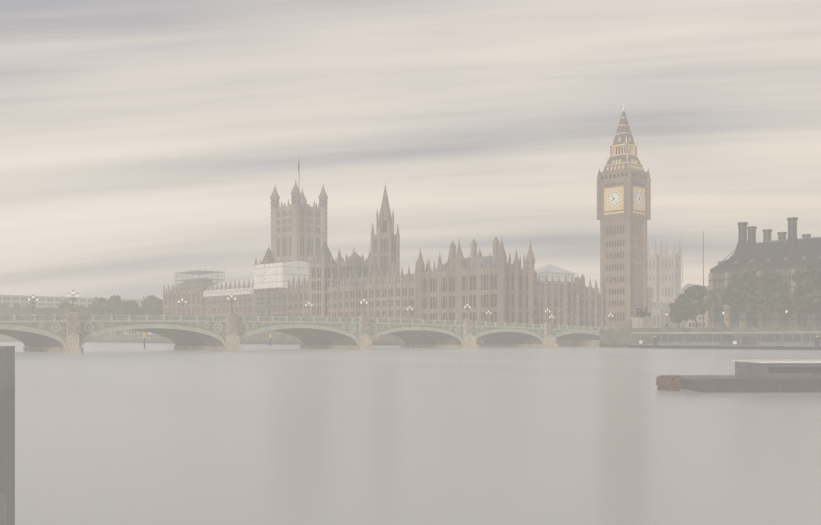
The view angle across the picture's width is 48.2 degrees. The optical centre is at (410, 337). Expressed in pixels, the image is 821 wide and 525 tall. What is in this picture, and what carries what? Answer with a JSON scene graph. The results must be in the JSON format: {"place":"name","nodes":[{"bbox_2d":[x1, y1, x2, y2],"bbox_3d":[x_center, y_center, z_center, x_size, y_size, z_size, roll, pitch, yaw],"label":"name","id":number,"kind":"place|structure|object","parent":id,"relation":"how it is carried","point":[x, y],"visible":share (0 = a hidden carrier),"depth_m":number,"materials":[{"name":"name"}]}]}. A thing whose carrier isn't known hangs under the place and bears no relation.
{"place":"outdoors","nodes":[
{"label":"outdoors","id":0,"kind":"place"},
{"bbox_2d":[270,162,327,262],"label":"tower","id":1,"kind":"structure","parent":0,"point":[298,227],"depth_m":596.24,"materials":[{"name":"stone"}]},
{"bbox_2d":[0,342,820,524],"bbox_3d":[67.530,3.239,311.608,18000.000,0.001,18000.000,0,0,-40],"label":"river water","id":2,"kind":"structure","parent":0,"point":[163,434],"depth_m":29.44,"materials":[{"name":"grey liquid"}]},
{"bbox_2d":[656,360,820,392],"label":"barge","id":3,"kind":"object","parent":2,"relation":"on","point":[759,376],"visible":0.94,"depth_m":54.56,"materials":[{"name":"grey metal"}]},
{"bbox_2d":[0,331,820,345],"bbox_3d":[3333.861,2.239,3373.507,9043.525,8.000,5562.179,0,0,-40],"label":"embankment wall","id":4,"kind":"structure","parent":0,"point":[384,339],"depth_m":424.31,"materials":[{"name":"stone"}]},
{"bbox_2d":[0,295,162,334],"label":"trees","id":5,"kind":"object","parent":4,"relation":"on","point":[116,305],"visible":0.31,"depth_m":632.42,"materials":[{"name":"green plant"}]},
{"bbox_2d":[0,294,707,334],"bbox_3d":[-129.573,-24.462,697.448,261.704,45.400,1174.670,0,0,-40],"label":"city blocks","id":6,"kind":"structure","parent":4,"relation":"on","point":[10,301],"depth_m":860.06,"materials":[{"name":"stone"}]},
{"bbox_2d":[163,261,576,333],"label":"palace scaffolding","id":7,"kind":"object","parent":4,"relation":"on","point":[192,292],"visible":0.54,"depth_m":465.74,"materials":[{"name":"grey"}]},
{"bbox_2d":[203,236,608,333],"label":"palace of westminster","id":8,"kind":"structure","parent":4,"relation":"on","point":[498,286],"depth_m":373.70,"materials":[{"name":"stone"}]},
{"bbox_2d":[371,185,399,276],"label":"central tower","id":9,"kind":"structure","parent":8,"relation":"on","point":[385,246],"depth_m":482.43,"materials":[{"name":"stone"}]},
{"bbox_2d":[597,103,650,327],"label":"clock tower","id":10,"kind":"structure","parent":4,"relation":"on","point":[623,197],"depth_m":388.95,"materials":[{"name":"stone"}]},
{"bbox_2d":[647,237,707,327],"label":"tower","id":11,"kind":"structure","parent":4,"relation":"on","point":[664,289],"depth_m":690.20,"materials":[{"name":"stone"}]},
{"bbox_2d":[668,299,689,327],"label":"embankment tree","id":12,"kind":"object","parent":4,"relation":"on","point":[674,317],"visible":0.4,"depth_m":328.48,"materials":[{"name":"green plant"}]},
{"bbox_2d":[671,285,717,327],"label":"embankment tree","id":13,"kind":"object","parent":4,"relation":"on","point":[685,308],"visible":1,"depth_m":314.65,"materials":[{"name":"green plant"}]},
{"bbox_2d":[717,259,791,326],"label":"embankment tree","id":14,"kind":"object","parent":4,"relation":"on","point":[748,293],"visible":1,"depth_m":296.12,"materials":[{"name":"green plant"}]},
{"bbox_2d":[772,270,819,326],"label":"embankment tree","id":15,"kind":"object","parent":4,"relation":"on","point":[791,303],"visible":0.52,"depth_m":284.69,"materials":[{"name":"green plant"}]},
{"bbox_2d":[794,258,820,312],"bbox_3d":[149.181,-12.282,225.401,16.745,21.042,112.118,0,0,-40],"label":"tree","id":16,"kind":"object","parent":4,"relation":"on","point":[808,287],"depth_m":261.30,"materials":[{"name":"green plant"}]},
{"bbox_2d":[0,0,820,333],"label":"sky","id":17,"kind":"structure","parent":0,"point":[142,142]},
{"bbox_2d":[703,217,820,326],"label":"building","id":18,"kind":"structure","parent":0,"point":[788,257],"depth_m":323.30,"materials":[{"name":"stone"}]},
{"label":"ground","id":19,"kind":"structure","parent":0,"visible":0},
{"bbox_2d":[0,346,14,524],"bbox_3d":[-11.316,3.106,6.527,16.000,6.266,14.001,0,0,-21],"label":"post","id":20,"kind":"object","parent":19,"relation":"on","point":[7,435],"visible":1,"depth_m":13.10,"materials":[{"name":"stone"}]},
{"bbox_2d":[143,332,270,347],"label":"river markers","id":21,"kind":"object","parent":19,"relation":"on","point":[144,335],"visible":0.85,"depth_m":280.35,"materials":[{"name":"yellow"}]},
{"bbox_2d":[0,290,617,352],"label":"bridge","id":22,"kind":"structure","parent":19,"relation":"on","point":[72,331],"depth_m":237.10,"materials":[{"name":"stone"}]},
{"bbox_2d":[599,306,820,347],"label":"embankment wall","id":23,"kind":"structure","parent":19,"relation":"on","point":[612,337],"depth_m":295.77,"materials":[{"name":"stone"}]},
{"bbox_2d":[629,332,820,349],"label":"pier","id":24,"kind":"structure","parent":19,"relation":"on","point":[781,342],"depth_m":255.51,"materials":[{"name":"grey metal"}]}
]}

